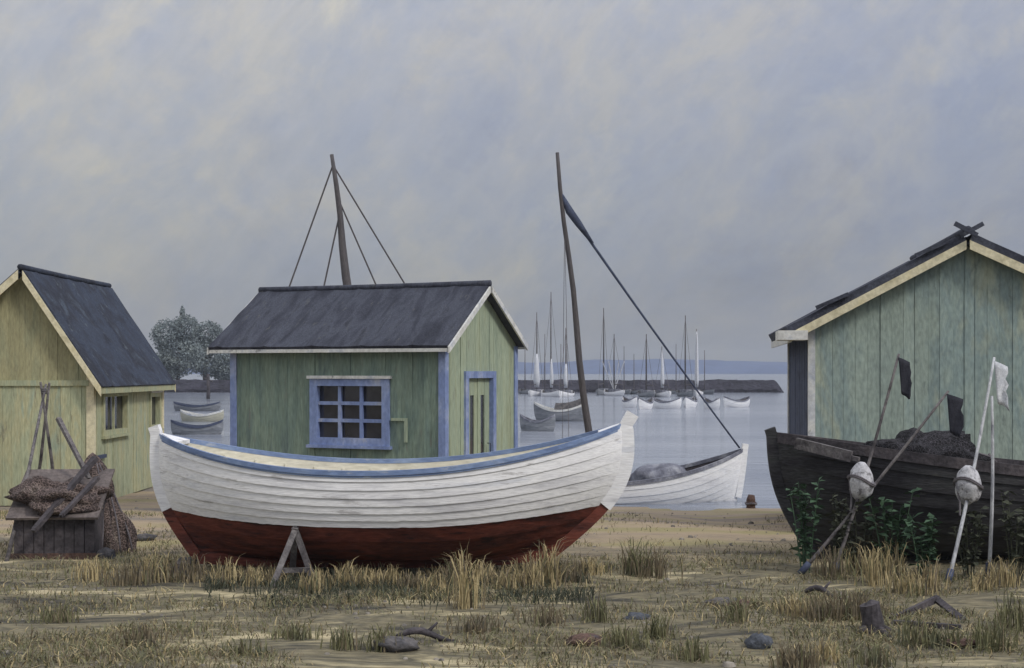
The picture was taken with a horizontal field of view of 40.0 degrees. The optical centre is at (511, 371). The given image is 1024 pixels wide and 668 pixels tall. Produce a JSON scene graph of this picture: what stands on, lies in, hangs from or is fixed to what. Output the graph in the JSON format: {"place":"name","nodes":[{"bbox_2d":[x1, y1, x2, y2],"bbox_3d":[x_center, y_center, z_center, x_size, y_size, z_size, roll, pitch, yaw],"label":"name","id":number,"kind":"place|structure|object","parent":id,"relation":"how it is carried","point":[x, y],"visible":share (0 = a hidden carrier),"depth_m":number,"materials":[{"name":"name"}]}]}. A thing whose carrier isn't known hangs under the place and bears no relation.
{"place":"outdoors","nodes":[
{"label":"outdoors","id":0,"kind":"place"},
{"bbox_2d":[164,374,786,510],"bbox_3d":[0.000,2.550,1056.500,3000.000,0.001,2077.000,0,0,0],"label":"water","id":1,"kind":"structure","parent":0,"point":[682,435],"depth_m":67.23,"materials":[{"name":"grey liquid"}]},
{"bbox_2d":[173,401,220,410],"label":"rowing boat","id":2,"kind":"object","parent":1,"relation":"on","point":[178,406],"visible":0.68,"depth_m":90.12,"materials":[{"name":"grey wood"}]},
{"bbox_2d":[171,419,223,434],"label":"rowing boat","id":3,"kind":"object","parent":1,"relation":"on","point":[180,428],"visible":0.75,"depth_m":56.53,"materials":[{"name":"grey wood"}]},
{"bbox_2d":[180,409,223,421],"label":"rowing boat","id":4,"kind":"object","parent":1,"relation":"on","point":[197,417],"visible":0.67,"depth_m":71.19,"materials":[{"name":"white wood"}]},
{"bbox_2d":[204,374,212,398],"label":"mooring pole","id":5,"kind":"object","parent":1,"relation":"in","point":[208,387],"visible":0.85,"depth_m":128.63,"materials":[{"name":"grey wood"}]},
{"bbox_2d":[289,154,404,285],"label":"mast","id":6,"kind":"object","parent":1,"relation":"on","point":[345,274],"visible":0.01,"depth_m":41.97,"materials":[{"name":"brown wood"}]},
{"bbox_2d":[164,379,783,392],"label":"breakwater","id":7,"kind":"object","parent":1,"relation":"in","point":[716,385],"visible":0.28,"depth_m":168.90,"materials":[{"name":"stone"}]},
{"bbox_2d":[518,375,530,393],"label":"yacht","id":8,"kind":"object","parent":1,"relation":"on","point":[523,391],"visible":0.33,"depth_m":156.46,"materials":[{"name":"grey wood"}]},
{"bbox_2d":[528,312,542,395],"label":"yacht","id":9,"kind":"object","parent":1,"relation":"on","point":[536,391],"visible":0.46,"depth_m":143.74,"materials":[{"name":"white wood"}]},
{"bbox_2d":[520,414,555,430],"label":"rowing boat","id":10,"kind":"object","parent":1,"relation":"on","point":[530,424],"visible":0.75,"depth_m":59.70,"materials":[{"name":"grey wood"}]},
{"bbox_2d":[544,335,544,389],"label":"yacht","id":11,"kind":"object","parent":1,"relation":"on","point":[544,362],"visible":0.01,"depth_m":152.80,"materials":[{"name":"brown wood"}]},
{"bbox_2d":[541,300,559,396],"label":"yacht","id":12,"kind":"object","parent":1,"relation":"on","point":[550,392],"visible":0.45,"depth_m":141.24,"materials":[{"name":"white wood"}]},
{"bbox_2d":[534,399,583,420],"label":"rowing boat","id":13,"kind":"object","parent":1,"relation":"on","point":[541,412],"visible":0.58,"depth_m":71.59,"materials":[{"name":"grey wood"}]},
{"bbox_2d":[557,328,574,396],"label":"yacht","id":14,"kind":"object","parent":1,"relation":"on","point":[565,393],"visible":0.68,"depth_m":138.57,"materials":[{"name":"white wood"}]},
{"bbox_2d":[596,308,608,394],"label":"yacht","id":15,"kind":"object","parent":1,"relation":"on","point":[599,391],"visible":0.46,"depth_m":151.20,"materials":[{"name":"grey wood"}]},
{"bbox_2d":[602,334,624,395],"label":"yacht","id":16,"kind":"object","parent":1,"relation":"on","point":[614,392],"visible":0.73,"depth_m":146.01,"materials":[{"name":"white wood"}]},
{"bbox_2d":[621,370,631,393],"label":"yacht","id":17,"kind":"object","parent":1,"relation":"on","point":[627,391],"visible":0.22,"depth_m":155.14,"materials":[{"name":"grey wood"}]},
{"bbox_2d":[622,396,637,407],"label":"dinghy","id":18,"kind":"object","parent":1,"relation":"on","point":[628,402],"visible":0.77,"depth_m":98.62,"materials":[{"name":"white wood"}]},
{"bbox_2d":[625,382,642,393],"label":"yacht","id":19,"kind":"object","parent":1,"relation":"on","point":[633,392],"visible":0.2,"depth_m":155.07,"materials":[{"name":"grey wood"}]},
{"bbox_2d":[638,397,653,408],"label":"dinghy","id":20,"kind":"object","parent":1,"relation":"on","point":[645,404],"visible":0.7,"depth_m":94.12,"materials":[{"name":"white wood"}]},
{"bbox_2d":[637,334,655,396],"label":"yacht","id":21,"kind":"object","parent":1,"relation":"on","point":[646,393],"visible":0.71,"depth_m":138.31,"materials":[{"name":"grey wood"}]},
{"bbox_2d":[556,152,748,503],"bbox_3d":[2.134,-0.708,27.602,5.084,7.141,1.660,0,0,-4],"label":"sailing boat","id":22,"kind":"object","parent":1,"relation":"on","point":[721,477],"visible":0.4,"depth_m":27.48,"materials":[{"name":"white wood"}]},
{"bbox_2d":[654,346,670,396],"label":"yacht","id":23,"kind":"object","parent":1,"relation":"on","point":[663,393],"visible":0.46,"depth_m":138.38,"materials":[{"name":"white wood"}]},
{"bbox_2d":[653,397,681,408],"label":"dinghy","id":24,"kind":"object","parent":1,"relation":"on","point":[671,404],"visible":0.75,"depth_m":95.69,"materials":[{"name":"white wood"}]},
{"bbox_2d":[667,373,676,393],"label":"yacht","id":25,"kind":"object","parent":1,"relation":"on","point":[673,391],"visible":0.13,"depth_m":158.18,"materials":[{"name":"grey wood"}]},
{"bbox_2d":[676,315,694,396],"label":"yacht","id":26,"kind":"object","parent":1,"relation":"on","point":[685,392],"visible":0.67,"depth_m":141.79,"materials":[{"name":"grey wood"}]},
{"bbox_2d":[683,396,697,407],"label":"dinghy","id":27,"kind":"object","parent":1,"relation":"on","point":[690,402],"visible":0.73,"depth_m":98.70,"materials":[{"name":"white wood"}]},
{"bbox_2d":[693,329,702,395],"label":"yacht","id":28,"kind":"object","parent":1,"relation":"on","point":[696,368],"visible":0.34,"depth_m":145.30,"materials":[{"name":"white wood"}]},
{"bbox_2d":[700,350,713,393],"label":"yacht","id":29,"kind":"object","parent":1,"relation":"on","point":[711,391],"visible":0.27,"depth_m":156.28,"materials":[{"name":"wood"}]},
{"bbox_2d":[704,397,719,408],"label":"dinghy","id":30,"kind":"object","parent":1,"relation":"on","point":[714,404],"visible":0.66,"depth_m":94.40,"materials":[{"name":"white wood"}]},
{"bbox_2d":[723,396,749,406],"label":"dinghy","id":31,"kind":"object","parent":1,"relation":"on","point":[741,402],"visible":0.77,"depth_m":98.96,"materials":[{"name":"white wood"}]},
{"bbox_2d":[745,494,756,507],"bbox_3d":[4.451,2.571,26.200,0.238,0.546,0.234,0,0,0],"label":"mooring post","id":32,"kind":"object","parent":1,"relation":"in","point":[750,502],"visible":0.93,"depth_m":26.14,"materials":[{"name":"brown wood"}]},
{"bbox_2d":[171,359,786,373],"bbox_3d":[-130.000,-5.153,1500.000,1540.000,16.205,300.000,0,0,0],"label":"hills","id":33,"kind":"structure","parent":0,"point":[672,367],"depth_m":1388.27,"materials":[{"name":"grey"}]},
{"bbox_2d":[0,487,1023,667],"bbox_3d":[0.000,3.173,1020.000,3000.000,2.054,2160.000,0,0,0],"label":"ground","id":34,"kind":"structure","parent":0,"point":[724,537],"depth_m":13.04,"materials":[{"name":"beige sand"}]},
{"bbox_2d":[5,382,53,561],"bbox_3d":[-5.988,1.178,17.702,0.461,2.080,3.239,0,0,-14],"label":"pole tripod","id":35,"kind":"object","parent":34,"relation":"on","point":[44,391],"visible":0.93,"depth_m":18.16,"materials":[{"name":"grey wood"}]},
{"bbox_2d":[5,469,114,559],"bbox_3d":[-5.382,1.710,16.814,1.057,1.020,0.923,0,0,-4],"label":"storage bin","id":36,"kind":"object","parent":34,"relation":"on","point":[73,536],"visible":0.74,"depth_m":16.48,"materials":[{"name":"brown wood"}]},
{"bbox_2d":[4,475,112,515],"bbox_3d":[-5.403,1.515,16.756,1.198,0.569,0.936,0,0,0],"label":"net heap","id":37,"kind":"object","parent":36,"relation":"on","point":[39,494],"visible":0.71,"depth_m":16.48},
{"bbox_2d":[31,456,98,532],"bbox_3d":[-5.239,1.434,16.492,0.080,0.829,0.975,0,0,30],"label":"timber","id":38,"kind":"object","parent":37,"relation":"on","point":[71,485],"visible":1,"depth_m":16.52,"materials":[{"name":"grey wood"}]},
{"bbox_2d":[55,417,90,478],"bbox_3d":[-5.316,0.930,17.046,0.591,0.735,0.060,0,0,33],"label":"timber","id":39,"kind":"object","parent":37,"relation":"on","point":[66,434],"visible":1,"depth_m":17.05,"materials":[{"name":"grey wood"}]},
{"bbox_2d":[59,476,99,516],"bbox_3d":[-5.061,1.465,16.464,0.060,0.423,0.730,0,0,19],"label":"timber","id":40,"kind":"object","parent":37,"relation":"on","point":[79,496],"visible":1,"depth_m":16.44,"materials":[{"name":"grey wood"}]},
{"bbox_2d":[0,264,175,505],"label":"boathouse","id":41,"kind":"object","parent":34,"relation":"on","point":[83,347],"visible":0.9,"depth_m":23.01,"materials":[{"name":"yellow paint"}]},
{"bbox_2d":[101,392,131,438],"bbox_3d":[-6.853,0.720,24.275,0.150,0.830,1.630,0,0,0],"label":"window","id":42,"kind":"structure","parent":41,"relation":"in","point":[115,406],"depth_m":24.30,"materials":[{"name":"yellow paint"}]},
{"bbox_2d":[149,390,163,429],"bbox_3d":[-6.853,0.760,26.950,0.150,0.780,0.862,0,0,0],"label":"window","id":43,"kind":"structure","parent":41,"relation":"in","point":[154,396],"depth_m":27.14,"materials":[{"name":"yellow paint"}]},
{"bbox_2d":[97,547,115,558],"bbox_3d":[-4.782,2.175,16.553,0.249,0.210,0.160,0,0,0],"label":"stone","id":44,"kind":"object","parent":34,"relation":"on","point":[104,552],"visible":0.54,"depth_m":16.50,"materials":[{"name":"grey stone"}]},
{"bbox_2d":[80,452,136,554],"bbox_3d":[-5.059,1.625,17.253,0.856,1.250,0.861,0,0,0],"label":"net heap","id":45,"kind":"object","parent":34,"relation":"on","point":[119,531],"visible":0.41,"depth_m":17.23,"materials":[{"name":"fabric"}]},
{"bbox_2d":[137,533,157,540],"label":"stone","id":46,"kind":"object","parent":34,"relation":"on","point":[145,536],"visible":0.73,"depth_m":18.32,"materials":[{"name":"grey stone"}]},
{"bbox_2d":[149,305,204,379],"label":"bushy tree","id":47,"kind":"object","parent":34,"relation":"on","point":[173,361],"visible":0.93,"depth_m":176.94,"materials":[{"name":"green plant"}]},
{"bbox_2d":[172,557,198,573],"bbox_3d":[-3.595,2.167,15.500,0.220,0.165,0.600,0,0,-6],"label":"keel block","id":48,"kind":"object","parent":34,"relation":"on","point":[179,561],"depth_m":15.41,"materials":[{"name":"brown wood"}]},
{"bbox_2d":[183,320,229,379],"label":"bushy tree","id":49,"kind":"object","parent":34,"relation":"on","point":[218,365],"visible":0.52,"depth_m":183.00,"materials":[{"name":"green plant"}]},
{"bbox_2d":[270,526,313,585],"bbox_3d":[-2.239,1.919,14.711,0.396,0.606,0.788,0,0,7],"label":"stand","id":50,"kind":"object","parent":34,"relation":"on","point":[295,540],"visible":0.8,"depth_m":14.69,"materials":[{"name":"grey wood"}]},
{"bbox_2d":[207,280,527,458],"bbox_3d":[-2.153,0.437,21.314,4.080,3.527,2.659,0,0,25],"label":"fishing hut","id":51,"kind":"object","parent":34,"relation":"on","point":[400,370],"visible":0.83,"depth_m":20.43,"materials":[{"name":"green paint"}]},
{"bbox_2d":[306,376,391,449],"bbox_3d":[-2.322,0.585,20.147,1.396,1.040,0.150,0,0,25],"label":"window","id":52,"kind":"structure","parent":51,"relation":"in","point":[347,412],"depth_m":20.18,"materials":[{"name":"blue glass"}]},
{"bbox_2d":[464,371,495,454],"bbox_3d":[-0.485,1.085,20.482,0.129,2.170,1.000,0,0,25],"label":"door","id":53,"kind":"structure","parent":51,"relation":"in","point":[479,386],"depth_m":20.55,"materials":[{"name":"green paint"}]},
{"bbox_2d":[148,410,637,567],"bbox_3d":[-1.321,1.294,15.501,5.413,1.732,2.044,0,0,2],"label":"clinker boat","id":54,"kind":"object","parent":34,"relation":"on","point":[221,502],"visible":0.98,"depth_m":14.92,"materials":[{"name":"white wood"}]},
{"bbox_2d":[373,636,419,652],"bbox_3d":[-0.922,2.179,11.208,0.356,0.139,0.265,0,0,-13],"label":"stone","id":55,"kind":"object","parent":34,"relation":"on","point":[400,644],"visible":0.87,"depth_m":11.12,"materials":[{"name":"grey stone"}]},
{"bbox_2d":[200,556,598,616],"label":"dark grass","id":56,"kind":"structure","parent":34,"relation":"on","point":[576,594],"depth_m":13.89,"materials":[{"name":"brown plant"}]},
{"bbox_2d":[396,622,457,641],"bbox_3d":[-0.697,2.139,11.472,0.508,0.169,0.075,0,0,-14],"label":"driftwood","id":57,"kind":"object","parent":34,"relation":"on","point":[421,631],"visible":0.91,"depth_m":11.44,"materials":[{"name":"grey wood"}]},
{"bbox_2d":[0,498,1020,667],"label":"pebbles","id":58,"kind":"object","parent":34,"relation":"on","point":[729,664],"visible":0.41,"depth_m":12.84,"materials":[{"name":"grey stone"}]},
{"bbox_2d":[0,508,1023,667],"bbox_3d":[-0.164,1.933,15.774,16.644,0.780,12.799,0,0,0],"label":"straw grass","id":59,"kind":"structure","parent":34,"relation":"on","point":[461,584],"depth_m":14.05,"materials":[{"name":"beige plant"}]},
{"bbox_2d":[566,633,602,645],"bbox_3d":[0.589,2.183,11.359,0.316,0.130,0.239,0,0,0],"label":"stone","id":60,"kind":"object","parent":34,"relation":"on","point":[581,636],"visible":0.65,"depth_m":11.30,"materials":[{"name":"stone"}]},
{"bbox_2d":[623,612,650,619],"bbox_3d":[1.113,2.183,12.426,0.268,0.110,0.190,0,0,0],"label":"stone","id":61,"kind":"object","parent":34,"relation":"on","point":[639,614],"visible":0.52,"depth_m":12.39,"materials":[{"name":"grey stone"}]},
{"bbox_2d":[705,597,739,605],"bbox_3d":[2.043,2.190,13.324,0.460,0.080,0.291,0,0,0],"label":"stone","id":62,"kind":"object","parent":34,"relation":"on","point":[719,598],"visible":0.36,"depth_m":13.28,"materials":[{"name":"grey stone"}]},
{"bbox_2d":[727,599,752,607],"bbox_3d":[2.124,2.184,13.081,0.270,0.127,0.175,0,0,0],"label":"stone","id":63,"kind":"object","parent":34,"relation":"on","point":[741,600],"visible":0.27,"depth_m":13.06,"materials":[{"name":"grey stone"}]},
{"bbox_2d":[744,633,773,649],"bbox_3d":[1.977,2.176,11.253,0.235,0.166,0.153,0,0,0],"label":"stone","id":64,"kind":"object","parent":34,"relation":"on","point":[762,641],"visible":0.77,"depth_m":11.21,"materials":[{"name":"grey stone"}]},
{"bbox_2d":[786,477,825,572],"bbox_3d":[3.220,1.684,15.390,0.440,1.075,0.271,0,0,17],"label":"weed plant","id":65,"kind":"object","parent":34,"relation":"on","point":[803,515],"visible":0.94,"depth_m":15.38,"materials":[{"name":"green plant"}]},
{"bbox_2d":[804,581,841,598],"bbox_3d":[3.037,2.139,13.725,0.362,0.169,0.116,0,0,20],"label":"driftwood","id":66,"kind":"object","parent":34,"relation":"on","point":[818,588],"visible":0.74,"depth_m":13.70,"materials":[{"name":"grey wood"}]},
{"bbox_2d":[825,493,849,559],"bbox_3d":[3.612,1.780,15.535,0.298,0.882,0.311,0,0,0],"label":"weed plant","id":67,"kind":"object","parent":34,"relation":"on","point":[833,528],"visible":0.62,"depth_m":15.52,"materials":[{"name":"green plant"}]},
{"bbox_2d":[832,502,879,572],"bbox_3d":[3.739,1.813,15.265,0.553,0.818,0.335,0,0,0],"label":"weed plant","id":68,"kind":"object","parent":34,"relation":"on","point":[866,527],"visible":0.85,"depth_m":15.24,"materials":[{"name":"green plant"}]},
{"bbox_2d":[836,354,911,569],"bbox_3d":[3.889,1.009,15.233,0.934,2.405,0.322,0,0,0],"label":"marker buoy","id":69,"kind":"object","parent":34,"relation":"on","point":[862,484],"visible":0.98,"depth_m":15.19,"materials":[{"name":"white wood"}]},
{"bbox_2d":[856,599,891,637],"bbox_3d":[3.051,2.111,11.840,0.361,0.378,0.377,0,0,22],"label":"stump","id":70,"kind":"object","parent":34,"relation":"on","point":[871,612],"visible":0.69,"depth_m":11.77,"materials":[{"name":"grey wood"}]},
{"bbox_2d":[797,390,963,574],"bbox_3d":[4.000,1.216,15.265,1.825,2.018,0.080,0,0,-2],"label":"marker buoy","id":71,"kind":"object","parent":34,"relation":"on","point":[956,417],"visible":0.96,"depth_m":15.27,"materials":[{"name":"brown wood"}]},
{"bbox_2d":[863,487,922,569],"bbox_3d":[4.091,1.735,15.091,0.644,0.974,0.318,0,0,0],"label":"weed plant","id":72,"kind":"object","parent":34,"relation":"on","point":[896,527],"visible":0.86,"depth_m":15.09,"materials":[{"name":"green plant"}]},
{"bbox_2d":[764,427,1023,559],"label":"beached hull","id":73,"kind":"object","parent":34,"relation":"on","point":[932,476],"visible":0.62,"depth_m":15.85,"materials":[{"name":"brown wood"}]},
{"bbox_2d":[794,438,859,461],"bbox_3d":[3.512,0.878,15.713,0.773,0.246,0.075,0,0,37],"label":"plank","id":74,"kind":"object","parent":73,"relation":"attached to","point":[824,449],"visible":1,"depth_m":15.69,"materials":[{"name":"grey wood"}]},
{"bbox_2d":[860,427,996,461],"bbox_3d":[4.737,1.045,16.450,1.781,0.758,1.463,0,0,26],"label":"net heap","id":75,"kind":"object","parent":73,"relation":"in","point":[942,443],"visible":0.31,"depth_m":16.17,"materials":[{"name":"fabric"}]},
{"bbox_2d":[768,221,1023,459],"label":"net shed","id":76,"kind":"structure","parent":34,"relation":"on","point":[943,316],"depth_m":18.79,"materials":[{"name":"green paint"}]},
{"bbox_2d":[902,513,942,578],"bbox_3d":[4.286,1.847,14.718,0.438,0.749,0.335,0,0,0],"label":"weed plant","id":77,"kind":"object","parent":34,"relation":"on","point":[926,528],"visible":0.88,"depth_m":14.70,"materials":[{"name":"green plant"}]},
{"bbox_2d":[889,595,965,629],"bbox_3d":[3.777,2.140,12.565,0.635,0.177,1.245,0,0,27],"label":"broken trestle","id":78,"kind":"object","parent":34,"relation":"on","point":[938,601],"visible":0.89,"depth_m":12.52,"materials":[{"name":"grey wood"}]},
{"bbox_2d":[942,638,975,646],"bbox_3d":[3.615,2.191,11.358,0.302,0.060,0.218,0,0,0],"label":"stone","id":79,"kind":"object","parent":34,"relation":"on","point":[963,643],"visible":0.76,"depth_m":11.29,"materials":[{"name":"stone"}]},
{"bbox_2d":[948,505,988,578],"bbox_3d":[4.838,1.776,14.907,0.431,0.891,0.265,0,0,22],"label":"weed plant","id":80,"kind":"object","parent":34,"relation":"on","point":[966,540],"visible":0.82,"depth_m":14.88,"materials":[{"name":"green plant"}]},
{"bbox_2d":[945,357,1009,582],"bbox_3d":[4.908,1.032,14.871,1.108,2.368,0.319,0,0,-28],"label":"marker buoy","id":81,"kind":"object","parent":34,"relation":"on","point":[969,487],"visible":0.99,"depth_m":14.76,"materials":[{"name":"wood"}]},
{"bbox_2d":[985,396,993,575],"bbox_3d":[5.120,1.233,15.063,0.112,1.936,0.074,0,0,-22],"label":"pole","id":82,"kind":"object","parent":34,"relation":"on","point":[991,496],"visible":0.81,"depth_m":15.05,"materials":[{"name":"grey wood"}]},
{"bbox_2d":[995,489,1023,580],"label":"weed plant","id":83,"kind":"object","parent":34,"relation":"on","point":[1018,540],"visible":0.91,"depth_m":14.77,"materials":[{"name":"green plant"}]},
{"bbox_2d":[0,509,1023,667],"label":"green grass","id":84,"kind":"structure","parent":0,"point":[656,631],"depth_m":11.84,"materials":[{"name":"green plant"}]},
{"bbox_2d":[0,509,1023,667],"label":"withered grass","id":85,"kind":"structure","parent":0,"point":[793,656],"depth_m":12.41,"materials":[{"name":"beige plant"}]},
{"bbox_2d":[0,0,1023,362],"label":"sky","id":86,"kind":"structure","parent":0,"point":[741,168],"materials":[{"name":"grey"}]}
]}

